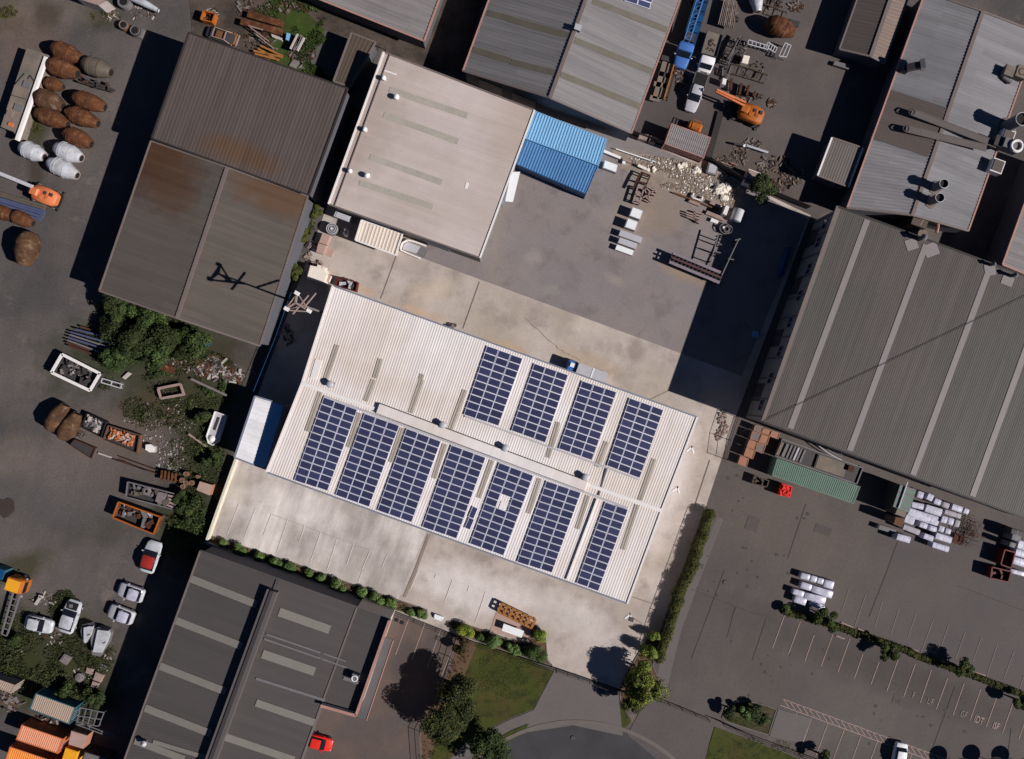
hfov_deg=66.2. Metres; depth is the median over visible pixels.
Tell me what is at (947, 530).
wrapped bale
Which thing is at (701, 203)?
wall
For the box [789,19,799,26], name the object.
grey pallet
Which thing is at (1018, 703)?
young tree
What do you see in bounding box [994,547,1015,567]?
red stillage
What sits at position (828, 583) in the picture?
wrapped bale
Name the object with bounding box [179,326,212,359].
bush
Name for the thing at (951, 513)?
wrapped bale
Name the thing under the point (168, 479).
scrap rack
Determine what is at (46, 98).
mixer drum
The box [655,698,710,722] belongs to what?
yard fence
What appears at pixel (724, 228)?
cable reel
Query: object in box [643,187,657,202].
timber stack
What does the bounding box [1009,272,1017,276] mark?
roof vent
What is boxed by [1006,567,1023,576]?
wrapped bale
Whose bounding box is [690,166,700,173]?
white rubble
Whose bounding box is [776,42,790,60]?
steel gate
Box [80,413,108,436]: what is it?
scrap trailer
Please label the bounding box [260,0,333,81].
grass
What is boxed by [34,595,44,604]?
gearbox scrap
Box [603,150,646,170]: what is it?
white beam
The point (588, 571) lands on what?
solar array
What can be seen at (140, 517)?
waste skip
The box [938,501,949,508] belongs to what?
wrapped bale
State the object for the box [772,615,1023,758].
car park lines
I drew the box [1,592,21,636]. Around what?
truck chassis
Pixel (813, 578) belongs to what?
wrapped bale
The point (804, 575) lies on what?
wrapped bale
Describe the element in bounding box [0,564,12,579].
teal body
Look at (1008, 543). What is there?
wrapped bale
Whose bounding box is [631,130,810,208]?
boundary fence
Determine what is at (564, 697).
driveway
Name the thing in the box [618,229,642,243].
metal crate
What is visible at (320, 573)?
garden bed kerb
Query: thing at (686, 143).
storage container
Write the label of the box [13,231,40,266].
mixer drum
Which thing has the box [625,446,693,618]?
painted arrows
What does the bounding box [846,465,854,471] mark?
cargo box
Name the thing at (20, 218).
mixer drum
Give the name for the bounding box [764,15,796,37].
mixer drum
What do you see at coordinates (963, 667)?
young tree
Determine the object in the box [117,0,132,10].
round tank
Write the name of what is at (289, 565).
shrub
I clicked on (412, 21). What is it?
grey top warehouse
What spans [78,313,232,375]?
weeds
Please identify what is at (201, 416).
bush
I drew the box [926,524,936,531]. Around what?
wrapped bale
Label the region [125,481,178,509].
flatbed load
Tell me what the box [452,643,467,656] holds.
tree
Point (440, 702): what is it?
ground cover
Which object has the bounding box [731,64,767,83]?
steel gate
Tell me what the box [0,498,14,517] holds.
ground stain
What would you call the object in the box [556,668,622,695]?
sliding gate
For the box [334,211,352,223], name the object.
equipment box
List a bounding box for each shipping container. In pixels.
[0,671,25,692]
[6,741,63,758]
[16,717,70,753]
[29,686,84,723]
[82,744,115,758]
[766,457,859,503]
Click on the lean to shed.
(266, 418)
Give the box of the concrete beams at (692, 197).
[691,193,702,201]
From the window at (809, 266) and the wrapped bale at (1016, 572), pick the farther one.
the wrapped bale at (1016, 572)
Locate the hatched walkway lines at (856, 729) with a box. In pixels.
[780,699,945,758]
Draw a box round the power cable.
[740,297,1022,432]
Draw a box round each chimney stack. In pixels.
[924,193,944,208]
[928,179,948,194]
[997,112,1023,131]
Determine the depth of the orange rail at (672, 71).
113.75 m
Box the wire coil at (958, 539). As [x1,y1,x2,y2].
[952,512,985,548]
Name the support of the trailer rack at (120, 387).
on the ground at (62, 528)
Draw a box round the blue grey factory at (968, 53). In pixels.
[839,0,1023,233]
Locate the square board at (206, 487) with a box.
[197,480,214,494]
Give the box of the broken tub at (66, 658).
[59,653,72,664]
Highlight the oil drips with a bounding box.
[697,466,966,744]
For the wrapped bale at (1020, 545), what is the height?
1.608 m
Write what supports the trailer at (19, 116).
on the ground at (62, 528)
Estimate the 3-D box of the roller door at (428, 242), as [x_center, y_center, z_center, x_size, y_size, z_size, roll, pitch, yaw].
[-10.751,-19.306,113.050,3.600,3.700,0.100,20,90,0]
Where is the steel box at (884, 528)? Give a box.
[875,523,896,533]
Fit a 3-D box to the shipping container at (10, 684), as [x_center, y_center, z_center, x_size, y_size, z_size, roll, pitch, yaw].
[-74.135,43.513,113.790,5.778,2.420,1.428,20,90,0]
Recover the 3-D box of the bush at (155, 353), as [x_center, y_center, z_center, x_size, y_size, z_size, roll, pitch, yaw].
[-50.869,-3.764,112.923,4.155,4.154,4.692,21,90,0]
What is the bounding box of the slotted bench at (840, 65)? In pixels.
[832,61,850,70]
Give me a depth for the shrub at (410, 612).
114.36 m
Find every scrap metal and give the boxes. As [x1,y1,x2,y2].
[0,690,57,725]
[2,591,116,682]
[51,4,218,76]
[75,381,179,437]
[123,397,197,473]
[167,354,245,384]
[236,0,316,63]
[281,240,456,345]
[675,10,764,106]
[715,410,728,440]
[717,138,767,176]
[756,0,804,192]
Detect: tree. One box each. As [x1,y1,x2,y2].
[419,701,468,746]
[437,673,478,722]
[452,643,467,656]
[458,635,469,645]
[468,727,512,758]
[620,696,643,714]
[623,668,670,707]
[629,660,651,685]
[748,172,777,204]
[780,604,789,614]
[813,606,838,632]
[817,749,830,758]
[879,643,900,661]
[952,657,974,677]
[1012,695,1023,709]
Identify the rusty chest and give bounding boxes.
[158,365,176,373]
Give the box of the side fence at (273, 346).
[252,293,293,394]
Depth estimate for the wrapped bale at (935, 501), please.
113.27 m
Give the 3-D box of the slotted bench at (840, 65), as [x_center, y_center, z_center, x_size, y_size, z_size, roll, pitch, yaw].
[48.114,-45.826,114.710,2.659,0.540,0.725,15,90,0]
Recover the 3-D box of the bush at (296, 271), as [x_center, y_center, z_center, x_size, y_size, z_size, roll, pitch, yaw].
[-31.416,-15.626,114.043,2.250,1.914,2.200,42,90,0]
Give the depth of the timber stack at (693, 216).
114.32 m
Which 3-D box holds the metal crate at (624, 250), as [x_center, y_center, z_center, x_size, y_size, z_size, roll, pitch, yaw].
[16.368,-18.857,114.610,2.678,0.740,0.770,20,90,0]
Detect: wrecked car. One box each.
[58,598,83,633]
[206,26,235,45]
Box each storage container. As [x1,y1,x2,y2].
[515,139,597,198]
[525,111,606,170]
[661,123,710,162]
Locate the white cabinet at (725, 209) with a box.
[720,205,728,216]
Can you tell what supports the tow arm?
on the yard at (805, 85)
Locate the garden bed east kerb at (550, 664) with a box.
[447,621,551,665]
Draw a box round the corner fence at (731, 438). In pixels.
[725,416,738,460]
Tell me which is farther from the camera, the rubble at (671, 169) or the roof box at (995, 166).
the rubble at (671, 169)
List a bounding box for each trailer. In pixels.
[1,48,49,141]
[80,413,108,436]
[103,425,142,453]
[649,55,673,102]
[667,252,722,283]
[773,439,862,484]
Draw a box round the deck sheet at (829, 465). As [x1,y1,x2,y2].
[814,454,846,476]
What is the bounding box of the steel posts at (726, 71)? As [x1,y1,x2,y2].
[721,66,731,79]
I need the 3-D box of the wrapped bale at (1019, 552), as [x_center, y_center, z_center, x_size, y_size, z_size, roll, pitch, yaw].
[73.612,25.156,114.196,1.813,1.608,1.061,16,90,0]
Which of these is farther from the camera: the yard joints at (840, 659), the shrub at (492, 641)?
the yard joints at (840, 659)
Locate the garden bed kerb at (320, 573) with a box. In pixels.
[208,536,427,619]
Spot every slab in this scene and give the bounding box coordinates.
[85,667,93,674]
[91,680,99,688]
[93,671,104,682]
[212,460,425,598]
[289,59,299,68]
[866,520,1023,696]
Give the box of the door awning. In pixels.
[505,172,519,201]
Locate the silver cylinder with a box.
[730,208,744,222]
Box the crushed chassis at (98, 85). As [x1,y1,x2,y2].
[77,75,115,92]
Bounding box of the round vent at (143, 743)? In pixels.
[140,740,147,746]
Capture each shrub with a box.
[218,538,227,546]
[232,542,246,555]
[253,550,264,561]
[268,557,282,567]
[283,561,295,572]
[304,567,313,577]
[314,574,325,582]
[329,577,346,592]
[356,586,366,597]
[369,590,384,604]
[384,597,396,608]
[406,608,414,616]
[417,608,427,618]
[455,623,474,638]
[475,633,484,640]
[485,633,502,648]
[506,642,513,653]
[512,643,521,655]
[521,646,529,656]
[525,643,547,662]
[532,629,546,642]
[638,643,658,659]
[646,630,660,640]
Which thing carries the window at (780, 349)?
in the dark warehouse at (945, 413)
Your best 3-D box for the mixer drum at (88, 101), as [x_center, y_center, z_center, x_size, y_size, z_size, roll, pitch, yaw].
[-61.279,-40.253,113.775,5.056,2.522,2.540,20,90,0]
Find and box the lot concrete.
[258,51,810,687]
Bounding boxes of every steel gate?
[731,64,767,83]
[763,0,781,9]
[763,42,777,54]
[766,6,786,16]
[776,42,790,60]
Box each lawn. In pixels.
[431,642,805,758]
[705,727,797,758]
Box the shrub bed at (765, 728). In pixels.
[723,701,775,733]
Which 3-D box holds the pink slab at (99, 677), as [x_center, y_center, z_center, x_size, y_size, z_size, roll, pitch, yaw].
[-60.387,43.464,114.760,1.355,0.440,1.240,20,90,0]
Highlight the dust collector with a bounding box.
[989,134,1023,154]
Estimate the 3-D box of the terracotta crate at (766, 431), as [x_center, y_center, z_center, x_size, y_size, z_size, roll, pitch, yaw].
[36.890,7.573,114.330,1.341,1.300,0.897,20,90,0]
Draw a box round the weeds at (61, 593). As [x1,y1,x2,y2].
[0,589,108,706]
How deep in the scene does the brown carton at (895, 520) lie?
112.36 m
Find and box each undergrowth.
[0,604,115,687]
[0,633,106,714]
[92,304,207,380]
[97,375,206,486]
[166,372,227,544]
[177,486,200,559]
[293,201,315,296]
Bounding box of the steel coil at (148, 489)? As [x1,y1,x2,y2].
[142,487,150,494]
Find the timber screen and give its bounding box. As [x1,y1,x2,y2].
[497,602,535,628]
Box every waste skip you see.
[50,353,104,391]
[112,500,164,534]
[335,277,358,291]
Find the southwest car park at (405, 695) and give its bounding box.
[304,615,457,758]
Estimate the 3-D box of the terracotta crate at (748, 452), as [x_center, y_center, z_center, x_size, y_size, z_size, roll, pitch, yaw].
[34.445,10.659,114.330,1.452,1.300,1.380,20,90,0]
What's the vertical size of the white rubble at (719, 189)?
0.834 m
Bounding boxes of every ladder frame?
[632,172,649,189]
[632,186,645,205]
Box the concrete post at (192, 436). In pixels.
[188,433,207,446]
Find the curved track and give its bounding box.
[816,443,842,459]
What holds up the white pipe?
on the asphalt yard at (549, 244)
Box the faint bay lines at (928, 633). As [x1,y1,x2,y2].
[842,590,1023,686]
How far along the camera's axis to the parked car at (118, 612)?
113.96 m
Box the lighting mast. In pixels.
[284,290,322,313]
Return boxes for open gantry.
[708,233,740,274]
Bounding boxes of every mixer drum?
[0,204,11,220]
[9,210,35,226]
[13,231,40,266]
[17,141,47,160]
[32,88,66,111]
[33,107,70,128]
[43,77,65,91]
[44,402,69,432]
[45,56,80,79]
[46,157,79,179]
[49,41,83,63]
[52,141,84,162]
[56,411,81,440]
[61,127,94,148]
[64,106,100,127]
[71,90,107,111]
[80,55,113,77]
[749,0,762,13]
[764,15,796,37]
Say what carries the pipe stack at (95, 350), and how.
on the ground at (62, 528)
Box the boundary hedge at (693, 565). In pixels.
[653,507,715,663]
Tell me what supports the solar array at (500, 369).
on the warehouse at (403, 370)
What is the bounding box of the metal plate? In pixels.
[135,29,145,38]
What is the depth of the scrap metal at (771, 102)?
114.84 m
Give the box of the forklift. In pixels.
[680,119,702,132]
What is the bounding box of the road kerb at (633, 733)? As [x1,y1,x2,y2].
[478,720,675,758]
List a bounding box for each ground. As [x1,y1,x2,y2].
[0,0,1023,758]
[190,0,272,53]
[302,0,482,71]
[610,147,742,218]
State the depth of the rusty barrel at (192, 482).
114.15 m
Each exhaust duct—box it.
[902,125,986,151]
[908,108,995,147]
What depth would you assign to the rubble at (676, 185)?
114.86 m
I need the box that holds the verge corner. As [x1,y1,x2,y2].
[619,702,630,727]
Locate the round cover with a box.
[75,672,84,681]
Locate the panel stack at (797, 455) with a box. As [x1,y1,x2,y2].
[775,441,805,462]
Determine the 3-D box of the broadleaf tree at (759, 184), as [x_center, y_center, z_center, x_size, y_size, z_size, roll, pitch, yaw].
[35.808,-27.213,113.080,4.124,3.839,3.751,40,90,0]
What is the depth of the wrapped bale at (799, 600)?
114.01 m
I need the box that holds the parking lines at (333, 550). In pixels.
[227,503,485,622]
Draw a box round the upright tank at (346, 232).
[343,228,349,236]
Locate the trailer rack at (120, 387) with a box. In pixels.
[101,378,121,388]
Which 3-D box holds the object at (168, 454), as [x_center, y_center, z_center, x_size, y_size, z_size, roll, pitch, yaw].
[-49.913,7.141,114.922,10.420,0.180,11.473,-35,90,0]
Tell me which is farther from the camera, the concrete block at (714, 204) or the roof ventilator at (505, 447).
the concrete block at (714, 204)
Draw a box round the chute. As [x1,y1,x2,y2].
[130,0,159,12]
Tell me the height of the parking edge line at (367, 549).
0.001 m
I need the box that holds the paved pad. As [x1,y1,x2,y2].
[489,605,535,640]
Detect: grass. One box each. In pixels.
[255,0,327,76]
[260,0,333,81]
[473,724,528,758]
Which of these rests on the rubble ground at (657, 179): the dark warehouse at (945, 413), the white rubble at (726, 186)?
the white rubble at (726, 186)
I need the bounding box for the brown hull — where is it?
[70,439,97,458]
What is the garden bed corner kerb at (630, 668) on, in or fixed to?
on the lot concrete
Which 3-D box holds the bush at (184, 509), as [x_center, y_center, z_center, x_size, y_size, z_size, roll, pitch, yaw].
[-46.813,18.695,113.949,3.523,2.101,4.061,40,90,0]
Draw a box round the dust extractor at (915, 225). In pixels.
[897,216,939,235]
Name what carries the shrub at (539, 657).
on the garden bed at (532, 640)
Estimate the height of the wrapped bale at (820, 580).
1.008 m
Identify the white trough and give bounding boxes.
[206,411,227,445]
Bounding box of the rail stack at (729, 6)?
[717,0,736,28]
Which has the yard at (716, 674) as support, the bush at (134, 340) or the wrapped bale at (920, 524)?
the wrapped bale at (920, 524)
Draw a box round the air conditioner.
[999,64,1023,83]
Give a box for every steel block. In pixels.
[729,78,732,90]
[737,83,742,95]
[745,85,749,95]
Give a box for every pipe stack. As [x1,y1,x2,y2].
[66,325,98,355]
[67,329,116,352]
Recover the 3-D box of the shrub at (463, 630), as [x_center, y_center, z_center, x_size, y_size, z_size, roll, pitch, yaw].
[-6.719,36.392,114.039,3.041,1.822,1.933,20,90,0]
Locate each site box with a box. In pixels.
[62,745,85,758]
[69,725,94,748]
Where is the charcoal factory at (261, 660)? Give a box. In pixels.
[124,546,395,758]
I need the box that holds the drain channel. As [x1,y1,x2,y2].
[403,535,429,597]
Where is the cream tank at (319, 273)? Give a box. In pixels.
[307,265,328,284]
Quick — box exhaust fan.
[350,671,360,682]
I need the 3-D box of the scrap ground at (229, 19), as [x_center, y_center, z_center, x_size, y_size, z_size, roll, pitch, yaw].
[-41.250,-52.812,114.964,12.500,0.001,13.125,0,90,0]
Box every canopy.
[79,0,115,12]
[355,219,402,255]
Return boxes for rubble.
[628,155,738,197]
[646,166,656,172]
[660,182,734,212]
[677,162,687,168]
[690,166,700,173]
[713,184,725,194]
[717,182,731,193]
[720,194,728,200]
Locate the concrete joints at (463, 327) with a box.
[380,257,709,623]
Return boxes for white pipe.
[616,148,654,162]
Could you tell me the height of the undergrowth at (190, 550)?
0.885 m
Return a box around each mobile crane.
[0,172,65,211]
[715,89,764,130]
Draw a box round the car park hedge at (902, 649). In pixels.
[784,610,1023,696]
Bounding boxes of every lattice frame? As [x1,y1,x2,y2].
[75,718,120,738]
[76,702,108,726]
[157,383,185,399]
[746,39,768,52]
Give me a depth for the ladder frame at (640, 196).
114.00 m
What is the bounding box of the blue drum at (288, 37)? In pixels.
[286,33,291,42]
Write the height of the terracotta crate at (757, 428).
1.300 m
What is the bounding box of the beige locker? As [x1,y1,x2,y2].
[326,274,332,282]
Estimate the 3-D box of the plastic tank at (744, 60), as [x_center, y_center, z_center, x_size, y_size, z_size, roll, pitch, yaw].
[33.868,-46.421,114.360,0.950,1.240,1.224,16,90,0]
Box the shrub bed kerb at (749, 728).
[722,700,776,734]
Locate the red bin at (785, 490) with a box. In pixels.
[775,483,792,497]
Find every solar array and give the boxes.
[294,397,356,490]
[336,413,398,506]
[378,429,440,521]
[422,445,485,537]
[464,346,522,425]
[465,506,477,529]
[470,463,533,555]
[511,363,567,442]
[517,481,580,572]
[559,381,615,459]
[577,502,627,590]
[607,398,662,477]
[625,0,651,8]
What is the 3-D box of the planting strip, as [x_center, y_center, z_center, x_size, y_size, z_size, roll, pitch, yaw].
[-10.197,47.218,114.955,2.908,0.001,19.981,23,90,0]
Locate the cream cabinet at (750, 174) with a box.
[741,169,758,187]
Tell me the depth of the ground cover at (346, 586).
114.75 m
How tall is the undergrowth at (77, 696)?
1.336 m
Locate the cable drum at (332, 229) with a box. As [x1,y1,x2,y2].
[326,223,338,235]
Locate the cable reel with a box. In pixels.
[719,223,732,234]
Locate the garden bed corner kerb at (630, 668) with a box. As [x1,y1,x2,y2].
[619,638,658,711]
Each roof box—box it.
[985,157,1005,175]
[998,128,1015,138]
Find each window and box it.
[757,399,764,410]
[767,372,773,383]
[776,345,783,356]
[786,317,793,327]
[795,289,802,301]
[805,262,812,274]
[814,236,821,248]
[820,217,828,229]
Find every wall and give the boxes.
[204,540,232,552]
[205,459,238,539]
[673,192,718,210]
[706,111,723,156]
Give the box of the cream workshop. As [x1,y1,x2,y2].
[328,51,534,261]
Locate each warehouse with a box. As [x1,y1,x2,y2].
[99,140,313,346]
[151,32,354,203]
[266,285,697,603]
[304,0,442,48]
[462,0,680,140]
[746,205,1023,518]
[986,162,1023,273]
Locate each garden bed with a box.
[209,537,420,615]
[448,622,548,663]
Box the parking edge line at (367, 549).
[272,514,494,595]
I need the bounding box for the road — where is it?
[487,725,655,758]
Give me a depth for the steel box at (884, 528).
114.14 m
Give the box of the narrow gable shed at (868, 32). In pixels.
[833,0,907,68]
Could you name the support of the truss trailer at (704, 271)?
on the asphalt yard at (549, 244)
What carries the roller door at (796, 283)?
in the dark warehouse at (945, 413)
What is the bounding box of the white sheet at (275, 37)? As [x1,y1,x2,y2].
[271,34,282,41]
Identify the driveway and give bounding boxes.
[527,671,622,735]
[627,698,712,758]
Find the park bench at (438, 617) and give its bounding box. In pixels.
[434,614,443,620]
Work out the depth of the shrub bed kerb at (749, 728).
114.88 m
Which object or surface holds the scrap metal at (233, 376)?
on the ground at (62, 528)
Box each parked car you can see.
[24,613,54,634]
[107,603,135,624]
[117,581,145,602]
[139,539,163,573]
[308,732,333,752]
[891,741,907,758]
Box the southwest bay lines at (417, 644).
[395,619,455,678]
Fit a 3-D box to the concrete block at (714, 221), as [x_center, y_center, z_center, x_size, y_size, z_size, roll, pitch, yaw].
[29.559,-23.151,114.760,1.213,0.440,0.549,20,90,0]
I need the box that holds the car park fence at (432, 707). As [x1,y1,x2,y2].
[419,635,457,758]
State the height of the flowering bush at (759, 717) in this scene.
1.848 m
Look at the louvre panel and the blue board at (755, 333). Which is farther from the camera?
the blue board at (755, 333)
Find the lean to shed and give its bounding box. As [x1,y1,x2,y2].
[234,395,290,469]
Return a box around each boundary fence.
[324,45,385,204]
[393,611,556,672]
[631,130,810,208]
[651,516,705,662]
[721,721,815,758]
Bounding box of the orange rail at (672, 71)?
[663,64,676,101]
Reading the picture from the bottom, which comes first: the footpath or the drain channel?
the footpath
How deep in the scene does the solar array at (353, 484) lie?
108.65 m
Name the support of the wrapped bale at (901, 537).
on the yard at (716, 674)
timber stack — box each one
[253,45,282,61]
[289,34,305,51]
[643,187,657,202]
[686,211,702,223]
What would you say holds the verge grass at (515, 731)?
on the road
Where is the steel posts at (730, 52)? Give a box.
[720,35,742,65]
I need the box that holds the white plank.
[122,372,131,378]
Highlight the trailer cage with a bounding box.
[750,475,768,487]
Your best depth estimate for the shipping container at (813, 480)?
112.44 m
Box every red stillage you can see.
[985,565,1011,581]
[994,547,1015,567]
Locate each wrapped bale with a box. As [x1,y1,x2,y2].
[791,587,804,596]
[792,594,806,604]
[798,571,809,580]
[798,580,811,590]
[803,591,825,603]
[808,601,824,608]
[809,574,816,582]
[811,584,832,597]
[816,576,823,584]
[821,578,833,588]
[891,532,910,542]
[898,524,919,534]
[900,514,915,524]
[906,508,939,525]
[911,501,923,509]
[913,520,927,528]
[914,490,923,498]
[918,531,933,540]
[919,503,942,515]
[923,492,933,500]
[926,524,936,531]
[927,540,949,551]
[928,497,941,504]
[929,531,951,542]
[933,525,944,532]
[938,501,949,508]
[938,515,947,523]
[941,508,960,518]
[943,527,950,533]
[946,517,954,525]
[947,502,962,512]
[953,519,959,526]
[962,507,969,514]
[1000,539,1015,547]
[1001,526,1023,536]
[1002,532,1020,541]
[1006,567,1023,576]
[1009,547,1023,557]
[1011,540,1023,549]
[1013,556,1023,566]
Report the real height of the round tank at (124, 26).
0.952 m
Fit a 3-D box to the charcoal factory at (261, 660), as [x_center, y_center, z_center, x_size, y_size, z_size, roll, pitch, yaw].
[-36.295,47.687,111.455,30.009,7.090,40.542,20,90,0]
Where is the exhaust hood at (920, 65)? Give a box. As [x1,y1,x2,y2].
[899,58,925,74]
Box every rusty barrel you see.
[183,471,190,475]
[189,480,195,485]
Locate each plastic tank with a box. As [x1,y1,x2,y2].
[720,78,726,87]
[739,55,749,66]
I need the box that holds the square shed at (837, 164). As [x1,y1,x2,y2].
[811,137,863,189]
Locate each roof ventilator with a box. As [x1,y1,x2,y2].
[326,380,334,387]
[439,421,446,428]
[502,444,508,451]
[574,23,581,32]
[582,473,588,480]
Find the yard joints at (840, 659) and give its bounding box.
[691,504,1023,758]
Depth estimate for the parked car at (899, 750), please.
114.01 m
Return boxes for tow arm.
[733,142,768,153]
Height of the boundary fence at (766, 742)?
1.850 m
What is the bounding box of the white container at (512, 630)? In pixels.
[502,622,523,637]
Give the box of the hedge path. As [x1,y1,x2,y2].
[658,518,722,695]
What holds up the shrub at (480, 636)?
on the garden bed at (532, 640)
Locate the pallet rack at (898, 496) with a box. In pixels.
[880,481,915,512]
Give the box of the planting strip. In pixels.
[420,638,477,758]
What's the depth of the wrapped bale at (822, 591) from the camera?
114.01 m
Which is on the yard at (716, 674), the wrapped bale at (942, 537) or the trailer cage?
the trailer cage
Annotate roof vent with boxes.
[916,234,927,240]
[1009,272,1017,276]
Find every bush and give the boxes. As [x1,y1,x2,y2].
[7,635,19,644]
[53,681,71,698]
[81,686,105,709]
[98,314,122,346]
[98,345,127,372]
[102,293,124,315]
[111,301,137,323]
[116,324,153,358]
[136,306,168,331]
[141,341,170,370]
[148,323,179,355]
[170,326,191,360]
[172,489,187,504]
[174,497,200,524]
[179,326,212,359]
[193,411,211,422]
[201,452,220,467]
[290,263,302,280]
[301,228,308,242]
[309,203,322,218]
[722,705,735,720]
[739,706,750,720]
[745,703,770,725]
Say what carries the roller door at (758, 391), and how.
in the dark warehouse at (945, 413)
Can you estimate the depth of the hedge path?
114.98 m
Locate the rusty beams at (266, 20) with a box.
[240,10,283,35]
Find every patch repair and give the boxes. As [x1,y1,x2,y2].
[727,608,741,639]
[745,515,759,531]
[814,523,831,536]
[892,694,916,710]
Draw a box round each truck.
[4,574,31,596]
[565,359,607,382]
[672,0,708,70]
[684,71,708,113]
[697,30,722,74]
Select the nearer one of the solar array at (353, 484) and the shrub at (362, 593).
the solar array at (353, 484)
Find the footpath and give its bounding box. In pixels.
[450,710,533,758]
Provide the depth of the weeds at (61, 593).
114.86 m
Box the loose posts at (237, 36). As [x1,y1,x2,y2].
[230,33,240,46]
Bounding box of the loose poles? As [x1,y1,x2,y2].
[248,25,272,48]
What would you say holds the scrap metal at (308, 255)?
on the lot concrete
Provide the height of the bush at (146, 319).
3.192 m
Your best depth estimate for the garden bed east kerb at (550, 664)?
114.88 m
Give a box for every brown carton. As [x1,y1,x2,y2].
[884,505,906,516]
[884,513,904,526]
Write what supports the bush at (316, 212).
on the ground at (62, 528)
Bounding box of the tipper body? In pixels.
[200,10,217,25]
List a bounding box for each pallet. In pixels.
[325,248,334,256]
[637,134,646,142]
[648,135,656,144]
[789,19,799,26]
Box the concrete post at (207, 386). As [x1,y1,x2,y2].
[190,378,227,396]
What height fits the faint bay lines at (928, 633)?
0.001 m
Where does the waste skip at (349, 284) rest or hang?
on the lot concrete
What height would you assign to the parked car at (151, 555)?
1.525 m
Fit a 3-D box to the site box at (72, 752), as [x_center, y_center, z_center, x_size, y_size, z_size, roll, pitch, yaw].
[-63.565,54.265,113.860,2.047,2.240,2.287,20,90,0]
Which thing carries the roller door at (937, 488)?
in the dark warehouse at (945, 413)
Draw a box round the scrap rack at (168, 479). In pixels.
[160,470,177,482]
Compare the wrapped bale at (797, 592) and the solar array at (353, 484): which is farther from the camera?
the wrapped bale at (797, 592)
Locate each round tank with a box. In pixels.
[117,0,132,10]
[119,20,130,31]
[130,25,140,36]
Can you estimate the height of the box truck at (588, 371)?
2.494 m
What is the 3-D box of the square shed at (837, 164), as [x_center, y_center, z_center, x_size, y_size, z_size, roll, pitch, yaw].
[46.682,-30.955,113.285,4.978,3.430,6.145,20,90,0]
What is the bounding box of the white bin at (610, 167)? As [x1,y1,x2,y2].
[602,160,617,173]
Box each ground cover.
[213,537,416,616]
[419,647,468,758]
[450,623,535,652]
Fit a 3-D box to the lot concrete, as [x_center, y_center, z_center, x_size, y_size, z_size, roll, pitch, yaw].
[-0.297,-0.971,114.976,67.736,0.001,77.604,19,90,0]
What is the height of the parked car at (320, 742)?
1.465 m
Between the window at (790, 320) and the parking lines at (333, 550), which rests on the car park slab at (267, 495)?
the parking lines at (333, 550)
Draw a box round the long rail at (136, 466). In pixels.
[112,456,160,474]
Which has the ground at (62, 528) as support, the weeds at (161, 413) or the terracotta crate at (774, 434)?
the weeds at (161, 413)
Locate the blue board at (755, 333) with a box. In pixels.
[752,330,758,337]
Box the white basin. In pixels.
[145,444,156,451]
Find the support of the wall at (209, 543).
on the ground at (62, 528)
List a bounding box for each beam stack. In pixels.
[0,192,46,209]
[0,197,45,220]
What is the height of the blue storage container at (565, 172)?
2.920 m
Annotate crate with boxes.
[316,243,327,254]
[319,233,331,245]
[614,245,633,255]
[617,237,636,249]
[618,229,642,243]
[623,218,637,231]
[628,207,642,220]
[736,456,748,466]
[742,447,755,458]
[745,439,757,449]
[748,431,760,440]
[751,425,763,432]
[752,443,765,453]
[756,434,769,444]
[762,428,771,434]
[767,431,779,438]
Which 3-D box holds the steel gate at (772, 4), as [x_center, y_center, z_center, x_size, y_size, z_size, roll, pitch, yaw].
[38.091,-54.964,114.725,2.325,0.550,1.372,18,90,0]
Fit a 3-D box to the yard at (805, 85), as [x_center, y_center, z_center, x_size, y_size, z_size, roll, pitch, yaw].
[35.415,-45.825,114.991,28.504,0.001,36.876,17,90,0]
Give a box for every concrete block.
[688,199,699,206]
[705,211,723,221]
[708,200,720,208]
[709,218,718,223]
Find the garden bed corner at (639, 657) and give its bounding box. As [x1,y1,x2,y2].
[620,639,658,708]
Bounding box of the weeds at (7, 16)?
[0,5,109,133]
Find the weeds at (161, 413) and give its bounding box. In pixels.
[134,378,232,539]
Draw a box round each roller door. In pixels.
[367,219,391,228]
[424,239,449,251]
[479,79,502,96]
[501,184,508,207]
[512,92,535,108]
[752,383,764,400]
[770,329,783,346]
[783,431,819,443]
[788,277,802,295]
[805,227,819,248]
[837,451,873,463]
[885,469,927,483]
[937,488,982,503]
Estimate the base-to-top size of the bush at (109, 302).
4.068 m
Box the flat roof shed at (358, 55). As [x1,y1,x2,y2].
[333,32,376,91]
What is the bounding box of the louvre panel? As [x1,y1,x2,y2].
[155,492,174,507]
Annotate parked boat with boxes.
[400,239,427,258]
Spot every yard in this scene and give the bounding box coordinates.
[400,113,807,375]
[632,0,855,214]
[654,405,1023,758]
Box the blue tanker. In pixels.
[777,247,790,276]
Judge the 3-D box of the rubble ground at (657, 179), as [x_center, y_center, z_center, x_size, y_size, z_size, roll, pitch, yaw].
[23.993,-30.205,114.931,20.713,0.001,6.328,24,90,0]
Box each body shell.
[81,621,96,643]
[91,625,113,656]

